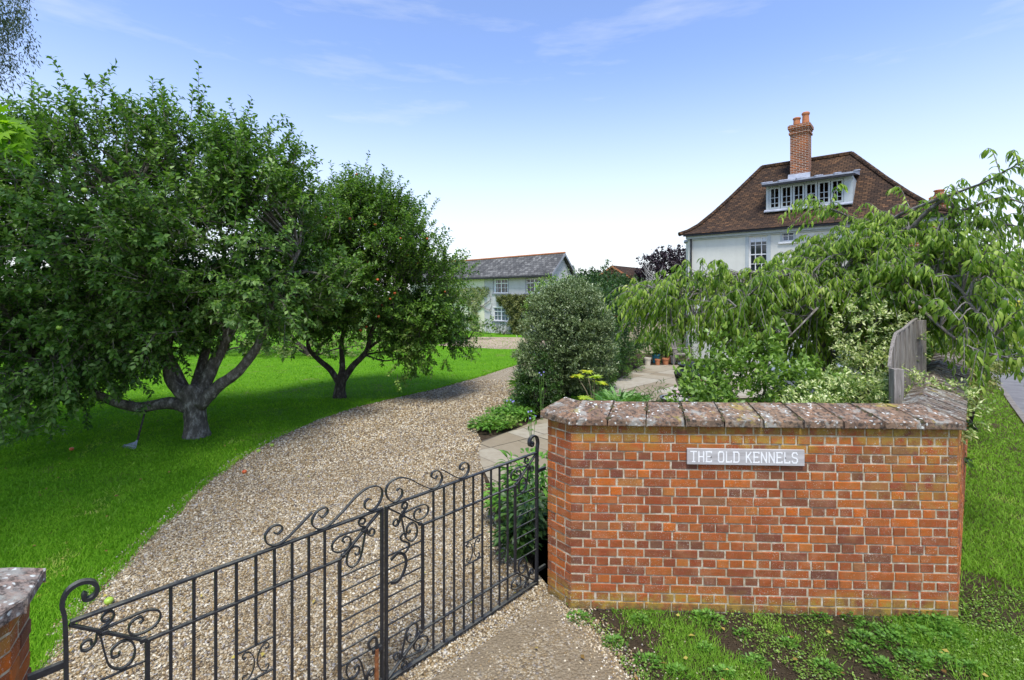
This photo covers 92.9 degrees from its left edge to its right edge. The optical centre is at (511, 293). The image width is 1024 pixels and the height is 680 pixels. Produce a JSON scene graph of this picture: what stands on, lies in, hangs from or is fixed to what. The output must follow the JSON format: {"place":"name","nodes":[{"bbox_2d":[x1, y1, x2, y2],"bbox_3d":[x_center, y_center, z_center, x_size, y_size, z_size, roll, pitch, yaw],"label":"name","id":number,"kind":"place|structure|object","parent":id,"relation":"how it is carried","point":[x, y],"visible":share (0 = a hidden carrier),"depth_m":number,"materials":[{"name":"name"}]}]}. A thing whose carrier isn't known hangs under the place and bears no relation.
{"place":"outdoors","nodes":[
{"label":"outdoors","id":0,"kind":"place"},
{"bbox_2d":[0,330,554,671],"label":"lawn","id":1,"kind":"structure","parent":0,"point":[297,383],"depth_m":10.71,"materials":[{"name":"green plant"}]},
{"bbox_2d":[0,104,37,169],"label":"maple tree","id":2,"kind":"object","parent":1,"relation":"on","point":[9,128],"visible":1,"depth_m":3.44,"materials":[{"name":"green plant"}]},
{"bbox_2d":[0,0,42,94],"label":"willow tree","id":3,"kind":"object","parent":1,"relation":"on","point":[6,22],"visible":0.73,"depth_m":16.09,"materials":[{"name":"green plant"}]},
{"bbox_2d":[0,438,238,593],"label":"lawn grass","id":4,"kind":"structure","parent":1,"relation":"on","point":[104,513],"depth_m":6.31,"materials":[{"name":"green plant"}]},
{"bbox_2d":[122,410,145,448],"bbox_3d":[-6.872,2.376,8.826,0.281,0.703,0.728,0,0,-22],"label":"garden rake","id":5,"kind":"object","parent":1,"relation":"on","point":[136,441],"visible":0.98,"depth_m":8.76,"materials":[{"name":"grey metal"}]},
{"bbox_2d":[46,426,301,636],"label":"gravel stones","id":6,"kind":"object","parent":1,"relation":"on","point":[109,572],"visible":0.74,"depth_m":5.03,"materials":[{"name":"grey gravel"}]},
{"bbox_2d":[0,55,378,446],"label":"apple tree","id":7,"kind":"object","parent":1,"relation":"on","point":[148,281],"visible":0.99,"depth_m":8.31,"materials":[{"name":"green plant"}]},
{"bbox_2d":[174,302,291,354],"bbox_3d":[-14.600,1.049,24.127,7.546,3.976,3.814,0,0,0],"label":"lawn shrub","id":8,"kind":"object","parent":1,"relation":"on","point":[242,344],"visible":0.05,"depth_m":23.85,"materials":[{"name":"green plant"}]},
{"bbox_2d":[0,338,546,406],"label":"lawn grass","id":9,"kind":"structure","parent":1,"relation":"on","point":[294,387],"depth_m":16.13,"materials":[{"name":"green plant"}]},
{"bbox_2d":[230,316,379,357],"bbox_3d":[-9.708,1.405,22.990,7.691,3.267,3.804,0,0,0],"label":"lawn shrub","id":10,"kind":"object","parent":1,"relation":"on","point":[300,345],"visible":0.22,"depth_m":22.99,"materials":[{"name":"green plant"}]},
{"bbox_2d":[230,150,496,398],"bbox_3d":[-3.866,-0.512,13.205,6.471,6.769,5.265,0,0,-34],"label":"apple tree","id":11,"kind":"object","parent":1,"relation":"on","point":[424,316],"visible":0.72,"depth_m":12.38,"materials":[{"name":"green plant"}]},
{"bbox_2d":[350,293,470,342],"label":"lawn shrub","id":12,"kind":"object","parent":1,"relation":"on","point":[412,332],"visible":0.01,"depth_m":29.65,"materials":[{"name":"green plant"}]},
{"bbox_2d":[456,314,495,339],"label":"garden shrub","id":13,"kind":"object","parent":1,"relation":"on","point":[476,338],"visible":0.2,"depth_m":32.75,"materials":[{"name":"green plant"}]},
{"bbox_2d":[5,391,990,679],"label":"fallen leaves","id":14,"kind":"object","parent":1,"relation":"on","point":[471,601],"visible":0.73,"depth_m":3.83,"materials":[{"name":"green plant"}]},
{"bbox_2d":[444,337,552,348],"bbox_3d":[0.030,3.038,30.418,8.121,0.124,8.398,0,0,9],"label":"gravel patch","id":15,"kind":"object","parent":1,"relation":"on","point":[485,342],"visible":0.38,"depth_m":30.37,"materials":[{"name":"beige gravel"}]},
{"bbox_2d":[494,321,513,334],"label":"garden shrub","id":16,"kind":"object","parent":1,"relation":"on","point":[504,332],"visible":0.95,"depth_m":37.53,"materials":[{"name":"green plant"}]},
{"bbox_2d":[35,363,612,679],"bbox_3d":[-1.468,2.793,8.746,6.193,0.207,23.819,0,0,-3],"label":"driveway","id":17,"kind":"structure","parent":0,"point":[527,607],"depth_m":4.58,"materials":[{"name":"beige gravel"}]},
{"bbox_2d":[0,567,45,679],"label":"gate pier","id":18,"kind":"structure","parent":17,"relation":"on","point":[19,587],"depth_m":2.09,"materials":[{"name":"red brick"}]},
{"bbox_2d":[27,485,383,679],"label":"iron gate","id":19,"kind":"structure","parent":18,"relation":"attached to","point":[101,632],"depth_m":2.73,"materials":[{"name":"black metal"}]},
{"bbox_2d":[104,596,113,604],"bbox_3d":[-3.494,2.662,4.215,0.068,0.057,0.068,0,0,0],"label":"windfall apple","id":20,"kind":"object","parent":17,"relation":"on","point":[108,600],"visible":0.99,"depth_m":4.20,"materials":[{"name":"green food"}]},
{"bbox_2d":[188,379,515,501],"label":"gravel stones","id":21,"kind":"object","parent":17,"relation":"on","point":[289,450],"visible":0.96,"depth_m":8.26,"materials":[{"name":"beige gravel"}]},
{"bbox_2d":[24,296,972,371],"bbox_3d":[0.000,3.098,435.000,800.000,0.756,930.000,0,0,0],"label":"ground","id":22,"kind":"structure","parent":0,"point":[379,324],"depth_m":47.90,"materials":[{"name":"green plant"}]},
{"bbox_2d":[410,252,576,335],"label":"cottage","id":23,"kind":"structure","parent":22,"relation":"on","point":[517,274],"depth_m":38.80,"materials":[{"name":"paint"}]},
{"bbox_2d":[451,286,491,331],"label":"wall creeper","id":24,"kind":"object","parent":23,"relation":"attached to","point":[477,299],"depth_m":41.00,"materials":[{"name":"green plant"}]},
{"bbox_2d":[492,278,508,293],"bbox_3d":[-0.885,-0.612,38.973,0.200,1.271,2.011,0,0,-44],"label":"window","id":25,"kind":"structure","parent":23,"relation":"in","point":[501,285],"depth_m":38.99,"materials":[{"name":"white paint"}]},
{"bbox_2d":[492,307,508,321],"bbox_3d":[-0.885,1.641,38.973,0.200,1.220,2.011,0,0,-44],"label":"window","id":26,"kind":"structure","parent":23,"relation":"in","point":[499,314],"depth_m":39.14,"materials":[{"name":"white paint"}]},
{"bbox_2d":[495,293,529,334],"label":"wall creeper","id":27,"kind":"object","parent":23,"relation":"attached to","point":[512,305],"depth_m":37.53,"materials":[{"name":"green plant"}]},
{"bbox_2d":[524,277,542,293],"bbox_3d":[1.659,-0.605,36.304,0.200,1.219,1.911,0,0,-44],"label":"window","id":28,"kind":"structure","parent":23,"relation":"in","point":[530,281],"depth_m":36.56,"materials":[{"name":"white paint"}]},
{"bbox_2d":[520,270,617,335],"bbox_3d":[4.163,0.862,25.455,7.391,4.428,6.605,0,0,0],"label":"background shrub","id":29,"kind":"object","parent":22,"relation":"on","point":[540,283],"visible":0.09,"depth_m":26.70,"materials":[{"name":"green plant"}]},
{"bbox_2d":[577,267,651,318],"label":"background tree","id":30,"kind":"object","parent":22,"relation":"on","point":[627,279],"visible":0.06,"depth_m":47.79,"materials":[{"name":"green plant"}]},
{"bbox_2d":[600,265,647,316],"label":"brick house","id":31,"kind":"structure","parent":22,"relation":"on","point":[628,270],"depth_m":60.65,"materials":[{"name":"ceramic"}]},
{"bbox_2d":[615,305,685,352],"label":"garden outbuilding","id":32,"kind":"structure","parent":22,"relation":"on","point":[631,336],"depth_m":24.45,"materials":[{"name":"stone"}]},
{"bbox_2d":[642,263,662,288],"bbox_3d":[11.612,0.285,39.991,1.906,6.022,0.615,0,0,0],"label":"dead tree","id":33,"kind":"object","parent":22,"relation":"on","point":[651,277],"visible":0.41,"depth_m":39.90,"materials":[{"name":"grey wood"}]},
{"bbox_2d":[634,244,685,294],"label":"background tree","id":34,"kind":"object","parent":22,"relation":"on","point":[670,259],"visible":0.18,"depth_m":58.87,"materials":[{"name":"purple plant"}]},
{"bbox_2d":[540,345,970,617],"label":"garden wall","id":35,"kind":"structure","parent":22,"relation":"on","point":[861,512],"depth_m":4.10,"materials":[{"name":"red brick"}]},
{"bbox_2d":[384,435,545,679],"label":"iron gate","id":36,"kind":"structure","parent":35,"relation":"attached to","point":[401,657],"depth_m":3.77,"materials":[{"name":"black metal"}]},
{"bbox_2d":[687,448,804,465],"bbox_3d":[1.954,1.366,4.075,0.964,0.134,0.024,0,0,2],"label":"house sign","id":37,"kind":"object","parent":35,"relation":"attached to","point":[735,456],"visible":1,"depth_m":4.07,"materials":[{"name":"white paint"}]},
{"bbox_2d":[678,111,955,363],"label":"white house","id":38,"kind":"structure","parent":22,"relation":"on","point":[739,228],"depth_m":20.64,"materials":[{"name":"clay tile"},{"name":"white painted render"},{"name":"brick"}]},
{"bbox_2d":[745,235,770,270],"bbox_3d":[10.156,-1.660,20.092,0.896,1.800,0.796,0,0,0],"label":"window","id":39,"kind":"structure","parent":38,"relation":"in","point":[755,246],"depth_m":20.23,"materials":[{"name":"white paint"}]},
{"bbox_2d":[778,233,796,243],"bbox_3d":[11.015,-2.300,19.404,0.660,0.580,0.200,0,0,41],"label":"window","id":40,"kind":"structure","parent":38,"relation":"in","point":[789,237],"depth_m":19.44,"materials":[{"name":"white paint"}]},
{"bbox_2d":[0,0,1023,295],"label":"sky","id":41,"kind":"structure","parent":0,"point":[593,132],"materials":[{"name":"blue"}]},
{"bbox_2d":[479,418,548,502],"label":"garden path","id":42,"kind":"structure","parent":0,"point":[493,454],"depth_m":8.60,"materials":[{"name":"stone"}]},
{"bbox_2d":[431,597,629,679],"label":"forecourt","id":43,"kind":"structure","parent":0,"point":[532,662],"depth_m":3.61,"materials":[{"name":"beige gravel"}]},
{"bbox_2d":[457,600,623,679],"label":"gravel stones","id":44,"kind":"object","parent":43,"relation":"on","point":[538,642],"visible":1,"depth_m":3.62,"materials":[{"name":"beige gravel"}]},
{"bbox_2d":[477,354,806,583],"bbox_3d":[8.151,2.826,14.210,17.698,0.252,19.580,0,0,0],"label":"garden bed","id":45,"kind":"object","parent":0,"point":[543,551],"visible":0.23,"depth_m":9.51,"materials":[{"name":"soil"}]},
{"bbox_2d":[466,414,513,432],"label":"geranium","id":46,"kind":"object","parent":45,"relation":"on","point":[482,427],"visible":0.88,"depth_m":9.74,"materials":[{"name":"green plant"}]},
{"bbox_2d":[477,412,523,429],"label":"geranium","id":47,"kind":"object","parent":45,"relation":"on","point":[506,417],"visible":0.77,"depth_m":9.97,"materials":[{"name":"green plant"}]},
{"bbox_2d":[483,404,524,418],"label":"geranium","id":48,"kind":"object","parent":45,"relation":"on","point":[498,413],"visible":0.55,"depth_m":10.71,"materials":[{"name":"green plant"}]},
{"bbox_2d":[483,477,534,523],"bbox_3d":[-0.023,2.456,5.711,0.723,0.477,0.770,0,0,-20],"label":"peony","id":49,"kind":"object","parent":45,"relation":"on","point":[494,498],"visible":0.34,"depth_m":5.65,"materials":[{"name":"green plant"}]},
{"bbox_2d":[505,399,518,417],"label":"blue flowers","id":50,"kind":"object","parent":45,"relation":"on","point":[513,405],"visible":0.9,"depth_m":10.42,"materials":[{"name":"green plant"}]},
{"bbox_2d":[508,389,519,396],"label":"geranium","id":51,"kind":"object","parent":45,"relation":"on","point":[513,393],"visible":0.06,"depth_m":12.49,"materials":[{"name":"green plant"}]},
{"bbox_2d":[493,403,535,420],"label":"geranium","id":52,"kind":"object","parent":45,"relation":"on","point":[516,412],"visible":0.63,"depth_m":10.61,"materials":[{"name":"green plant"}]},
{"bbox_2d":[502,395,529,406],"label":"geranium","id":53,"kind":"object","parent":45,"relation":"on","point":[509,401],"visible":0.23,"depth_m":11.70,"materials":[{"name":"green plant"}]},
{"bbox_2d":[488,511,547,561],"bbox_3d":[0.067,2.479,4.990,0.662,0.429,0.624,0,0,0],"label":"peony","id":54,"kind":"object","parent":45,"relation":"on","point":[520,552],"visible":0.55,"depth_m":4.86,"materials":[{"name":"green plant"}]},
{"bbox_2d":[492,478,548,552],"bbox_3d":[0.161,2.363,5.077,0.743,0.662,0.763,0,0,0],"label":"peony","id":55,"kind":"object","parent":45,"relation":"on","point":[526,507],"visible":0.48,"depth_m":5.00,"materials":[{"name":"green plant"}]},
{"bbox_2d":[494,447,548,510],"bbox_3d":[0.286,2.314,5.906,1.043,0.761,1.028,0,0,0],"label":"peony","id":56,"kind":"object","parent":45,"relation":"on","point":[542,478],"visible":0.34,"depth_m":5.82,"materials":[{"name":"green plant"}]},
{"bbox_2d":[505,374,552,390],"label":"daylily","id":57,"kind":"object","parent":45,"relation":"on","point":[512,383],"visible":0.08,"depth_m":13.95,"materials":[{"name":"green plant"}]},
{"bbox_2d":[525,410,536,441],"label":"blue flowers","id":58,"kind":"object","parent":45,"relation":"on","point":[530,429],"visible":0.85,"depth_m":8.87,"materials":[{"name":"green plant"}]},
{"bbox_2d":[515,402,549,414],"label":"geranium","id":59,"kind":"object","parent":45,"relation":"on","point":[548,404],"visible":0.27,"depth_m":10.96,"materials":[{"name":"green plant"}]},
{"bbox_2d":[509,350,566,418],"bbox_3d":[0.554,2.029,11.085,1.079,1.563,1.257,0,0,-43],"label":"privet","id":60,"kind":"object","parent":45,"relation":"on","point":[530,388],"visible":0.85,"depth_m":10.90,"materials":[{"name":"green plant"}]},
{"bbox_2d":[537,371,545,410],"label":"blue flowers","id":61,"kind":"object","parent":45,"relation":"on","point":[542,388],"visible":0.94,"depth_m":10.61,"materials":[{"name":"green plant"}]},
{"bbox_2d":[510,267,621,406],"bbox_3d":[1.335,1.082,11.871,2.818,3.471,2.373,0,0,0],"label":"pittosporum","id":62,"kind":"object","parent":45,"relation":"on","point":[584,328],"visible":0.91,"depth_m":11.41,"materials":[{"name":"green plant"}]},
{"bbox_2d":[550,386,598,404],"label":"daylily","id":63,"kind":"object","parent":45,"relation":"on","point":[576,397],"visible":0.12,"depth_m":11.62,"materials":[{"name":"green plant"}]},
{"bbox_2d":[570,370,606,399],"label":"flowers","id":64,"kind":"object","parent":45,"relation":"on","point":[583,397],"visible":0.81,"depth_m":10.87,"materials":[{"name":"yellow plant"}]},
{"bbox_2d":[568,385,619,400],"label":"daylily","id":65,"kind":"object","parent":45,"relation":"on","point":[572,396],"visible":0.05,"depth_m":11.60,"materials":[{"name":"green plant"}]},
{"bbox_2d":[569,259,646,392],"bbox_3d":[3.123,0.873,16.710,2.765,4.210,9.051,0,0,22],"label":"laurel hedge","id":66,"kind":"object","parent":45,"relation":"on","point":[625,349],"visible":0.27,"depth_m":15.97,"materials":[{"name":"green plant"}]},
{"bbox_2d":[585,385,650,405],"bbox_3d":[2.352,2.350,10.722,1.664,0.821,1.714,0,0,0],"label":"acanthus","id":67,"kind":"object","parent":45,"relation":"on","point":[609,395],"visible":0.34,"depth_m":10.73,"materials":[{"name":"green plant"}]},
{"bbox_2d":[625,378,668,401],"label":"pot plant","id":68,"kind":"object","parent":45,"relation":"on","point":[659,400],"visible":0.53,"depth_m":8.75,"materials":[{"name":"green plant"}]},
{"bbox_2d":[652,353,659,362],"bbox_3d":[6.022,2.691,20.343,0.355,0.375,0.355,0,0,0],"label":"flower pot","id":69,"kind":"object","parent":45,"relation":"on","point":[656,356],"visible":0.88,"depth_m":20.23,"materials":[{"name":"blue ceramic"}]},
{"bbox_2d":[596,333,717,389],"bbox_3d":[4.581,2.256,18.416,3.825,1.449,9.366,0,0,43],"label":"box hedge","id":70,"kind":"object","parent":45,"relation":"on","point":[627,368],"visible":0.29,"depth_m":18.51,"materials":[{"name":"green plant"}]},
{"bbox_2d":[662,358,668,364],"bbox_3d":[6.232,2.740,19.735,0.291,0.260,0.291,0,0,0],"label":"flower pot","id":71,"kind":"object","parent":45,"relation":"on","point":[665,361],"visible":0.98,"depth_m":19.65,"materials":[{"name":"ceramic"}]},
{"bbox_2d":[658,333,681,357],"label":"potted shrub","id":72,"kind":"object","parent":45,"relation":"on","point":[667,348],"visible":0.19,"depth_m":20.60,"materials":[{"name":"green plant"}]},
{"bbox_2d":[670,355,675,363],"bbox_3d":[6.677,2.717,20.136,0.243,0.318,0.243,0,0,0],"label":"flower pot","id":73,"kind":"object","parent":45,"relation":"on","point":[671,356],"visible":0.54,"depth_m":20.07,"materials":[{"name":"beige ceramic"}]},
{"bbox_2d":[660,394,690,401],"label":"flowers","id":74,"kind":"object","parent":45,"relation":"on","point":[680,399],"visible":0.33,"depth_m":9.61,"materials":[{"name":"white plant"}]},
{"bbox_2d":[671,388,686,401],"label":"lily","id":75,"kind":"object","parent":45,"relation":"on","point":[676,395],"visible":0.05,"depth_m":6.60,"materials":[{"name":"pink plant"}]},
{"bbox_2d":[671,339,691,364],"bbox_3d":[6.867,2.380,19.763,0.701,0.980,0.657,0,0,35],"label":"garden chair","id":76,"kind":"object","parent":45,"relation":"on","point":[675,350],"visible":0.61,"depth_m":19.76,"materials":[{"name":"grey wood"}]},
{"bbox_2d":[674,361,717,401],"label":"shrub","id":77,"kind":"object","parent":45,"relation":"on","point":[677,375],"visible":0.23,"depth_m":11.77,"materials":[{"name":"green plant"}]},
{"bbox_2d":[606,365,788,401],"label":"patio","id":78,"kind":"structure","parent":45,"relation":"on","point":[638,380],"depth_m":15.62,"materials":[{"name":"stone"}]},
{"bbox_2d":[644,357,650,365],"bbox_3d":[5.451,2.713,19.540,0.288,0.309,0.288,0,0,0],"label":"flower pot","id":79,"kind":"object","parent":78,"relation":"on","point":[647,361],"visible":0.99,"depth_m":19.45,"materials":[{"name":"beige ceramic"}]},
{"bbox_2d":[640,329,670,354],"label":"potted shrub","id":80,"kind":"object","parent":78,"relation":"on","point":[655,348],"visible":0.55,"depth_m":20.18,"materials":[{"name":"green plant"}]},
{"bbox_2d":[664,319,856,402],"bbox_3d":[2.973,1.524,5.909,2.346,2.423,1.934,0,0,0],"label":"flowering shrub","id":81,"kind":"object","parent":45,"relation":"on","point":[702,390],"visible":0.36,"depth_m":5.85,"materials":[{"name":"green plant"}]},
{"bbox_2d":[602,148,1023,399],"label":"cherry tree","id":82,"kind":"object","parent":45,"relation":"on","point":[960,290],"visible":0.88,"depth_m":6.42,"materials":[{"name":"green plant"}]},
{"bbox_2d":[771,346,887,402],"bbox_3d":[9.205,2.063,13.002,4.208,1.446,1.795,0,0,-20],"label":"shrub","id":83,"kind":"object","parent":45,"relation":"on","point":[788,382],"visible":0.03,"depth_m":12.47,"materials":[{"name":"green plant"}]},
{"bbox_2d":[710,319,975,467],"bbox_3d":[5.947,1.374,9.259,4.015,2.882,5.876,0,0,41],"label":"shrub","id":84,"kind":"object","parent":45,"relation":"on","point":[970,465],"visible":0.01,"depth_m":8.58,"materials":[{"name":"green plant"}]},
{"bbox_2d":[822,289,931,402],"bbox_3d":[4.630,1.326,6.191,1.211,2.799,1.055,0,0,0],"label":"variegated euonymus","id":85,"kind":"object","parent":45,"relation":"on","point":[859,359],"visible":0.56,"depth_m":6.13,"materials":[{"name":"green plant"}]},
{"bbox_2d":[774,363,995,444],"bbox_3d":[3.823,1.743,5.281,2.033,1.970,1.380,0,0,0],"label":"variegated euonymus","id":86,"kind":"object","parent":45,"relation":"on","point":[878,394],"visible":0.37,"depth_m":5.19,"materials":[{"name":"green plant"}]},
{"bbox_2d":[889,368,903,403],"bbox_3d":[3.914,1.725,4.950,0.098,1.930,0.075,0,0,4],"label":"timber post","id":87,"kind":"object","parent":45,"relation":"on","point":[896,385],"visible":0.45,"depth_m":4.91,"materials":[{"name":"grey wood"}]},
{"bbox_2d":[887,318,925,396],"bbox_3d":[4.456,1.490,5.509,1.516,2.399,0.090,0,0,-39],"label":"fence panel","id":88,"kind":"object","parent":45,"relation":"on","point":[907,346],"visible":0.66,"depth_m":5.65,"materials":[{"name":"grey wood"}]},
{"bbox_2d":[564,382,1023,679],"bbox_3d":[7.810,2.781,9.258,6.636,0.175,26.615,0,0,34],"label":"verge","id":89,"kind":"structure","parent":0,"point":[868,672],"depth_m":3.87,"materials":[{"name":"green plant"}]},
{"bbox_2d":[548,595,650,679],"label":"gravel stones","id":90,"kind":"object","parent":89,"relation":"on","point":[597,639],"visible":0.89,"depth_m":3.76,"materials":[{"name":"beige gravel"}]},
{"bbox_2d":[566,608,991,679],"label":"wall weeds","id":91,"kind":"object","parent":89,"relation":"on","point":[881,659],"depth_m":3.71,"materials":[{"name":"green plant"}]},
{"bbox_2d":[566,587,1023,679],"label":"clover","id":92,"kind":"object","parent":89,"relation":"on","point":[863,647],"visible":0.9,"depth_m":3.71,"materials":[{"name":"green plant"}]},
{"bbox_2d":[595,609,995,679],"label":"gravel stones","id":93,"kind":"object","parent":89,"relation":"on","point":[738,648],"visible":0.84,"depth_m":3.69,"materials":[{"name":"beige gravel"}]},
{"bbox_2d":[568,577,1023,679],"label":"soil crumbs","id":94,"kind":"object","parent":89,"relation":"on","point":[770,669],"visible":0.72,"depth_m":3.75,"materials":[{"name":"brown soil"}]},
{"bbox_2d":[926,336,1023,430],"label":"abelia shrub","id":95,"kind":"object","parent":89,"relation":"on","point":[994,366],"visible":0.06,"depth_m":8.37,"materials":[{"name":"green plant"}]},
{"bbox_2d":[992,342,1023,412],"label":"road","id":96,"kind":"structure","parent":0,"point":[1014,389],"depth_m":14.72,"materials":[{"name":"grey asphalt"}]},
{"bbox_2d":[990,371,1023,423],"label":"kerb","id":97,"kind":"structure","parent":96,"relation":"on","point":[1014,406],"depth_m":12.09,"materials":[{"name":"concrete"}]}
]}

